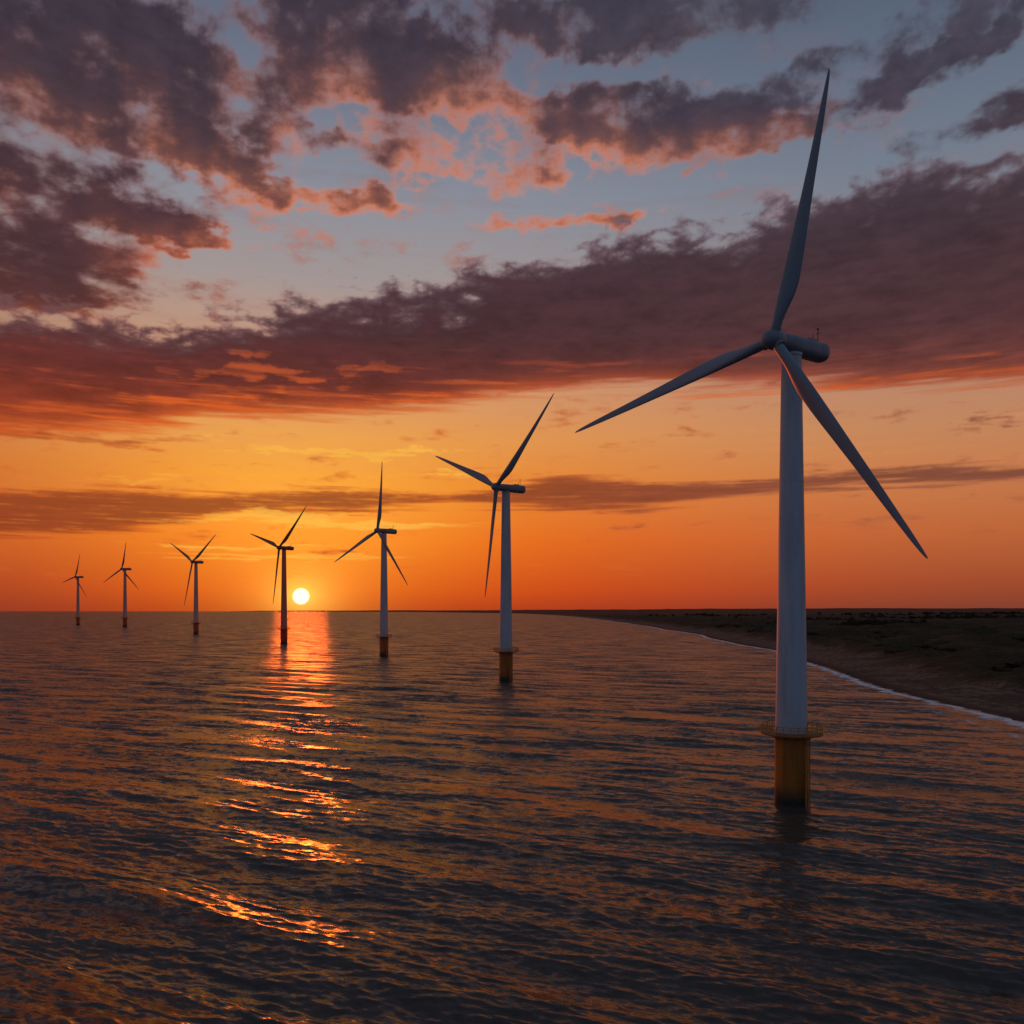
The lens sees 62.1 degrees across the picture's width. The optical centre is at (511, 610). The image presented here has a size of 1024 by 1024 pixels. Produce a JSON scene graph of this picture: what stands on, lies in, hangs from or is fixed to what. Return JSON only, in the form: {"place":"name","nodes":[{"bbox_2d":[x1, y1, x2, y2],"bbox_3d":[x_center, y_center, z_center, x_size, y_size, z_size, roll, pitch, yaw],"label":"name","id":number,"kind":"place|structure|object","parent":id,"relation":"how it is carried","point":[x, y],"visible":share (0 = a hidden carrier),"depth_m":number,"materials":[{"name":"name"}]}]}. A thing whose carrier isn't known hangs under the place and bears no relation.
{"place":"outdoors","nodes":[
{"label":"outdoors","id":0,"kind":"place"},
{"bbox_2d":[0,0,1023,610],"bbox_3d":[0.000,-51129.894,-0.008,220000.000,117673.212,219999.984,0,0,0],"label":"sky","id":1,"kind":"structure","parent":0,"point":[270,270],"depth_m":97097.04,"materials":[{"name":"orange"}]},
{"bbox_2d":[0,611,1023,1023],"bbox_3d":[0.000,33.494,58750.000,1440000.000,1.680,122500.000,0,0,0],"label":"sea","id":2,"kind":"structure","parent":0,"point":[234,817],"depth_m":128.44,"materials":[{"name":"liquid"}]},
{"bbox_2d":[62,555,85,624],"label":"wind turbine","id":3,"kind":"object","parent":2,"relation":"in","point":[77,617],"visible":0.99,"depth_m":2031.08,"materials":[{"name":"paint"}]},
{"bbox_2d":[103,544,138,626],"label":"wind turbine","id":4,"kind":"object","parent":2,"relation":"in","point":[124,598],"visible":0.98,"depth_m":1776.63,"materials":[{"name":"paint"}]},
{"bbox_2d":[171,534,215,633],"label":"wind turbine","id":5,"kind":"object","parent":2,"relation":"in","point":[195,622],"visible":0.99,"depth_m":1235.55,"materials":[{"name":"paint"}]},
{"bbox_2d":[251,505,306,643],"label":"wind turbine","id":6,"kind":"object","parent":2,"relation":"in","point":[283,634],"visible":0.99,"depth_m":860.44,"materials":[{"name":"paint"}]},
{"bbox_2d":[335,466,407,655],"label":"wind turbine","id":7,"kind":"object","parent":2,"relation":"in","point":[384,635],"visible":1,"depth_m":630.38,"materials":[{"name":"paint"}]},
{"bbox_2d":[435,393,553,681],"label":"wind turbine","id":8,"kind":"object","parent":2,"relation":"in","point":[506,649],"visible":0.99,"depth_m":404.55,"materials":[{"name":"paint"}]},
{"bbox_2d":[575,68,927,806],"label":"wind turbine","id":9,"kind":"object","parent":2,"relation":"in","point":[791,734],"visible":1,"depth_m":146.14,"materials":[{"name":"paint"}]},
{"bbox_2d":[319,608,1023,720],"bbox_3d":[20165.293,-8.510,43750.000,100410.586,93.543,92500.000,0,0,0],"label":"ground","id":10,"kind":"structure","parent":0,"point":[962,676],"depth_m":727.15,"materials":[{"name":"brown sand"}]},
{"bbox_2d":[649,611,1023,624],"bbox_3d":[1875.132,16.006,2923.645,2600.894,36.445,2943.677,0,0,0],"label":"woodland","id":11,"kind":"object","parent":10,"relation":"on","point":[873,621],"visible":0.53,"depth_m":2852.77,"materials":[{"name":"green plant"}]},
{"bbox_2d":[717,621,1023,671],"bbox_3d":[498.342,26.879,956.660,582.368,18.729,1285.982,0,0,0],"label":"dune scrub","id":12,"kind":"object","parent":10,"relation":"on","point":[1007,667],"visible":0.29,"depth_m":566.42,"materials":[{"name":"green plant"}]}
]}

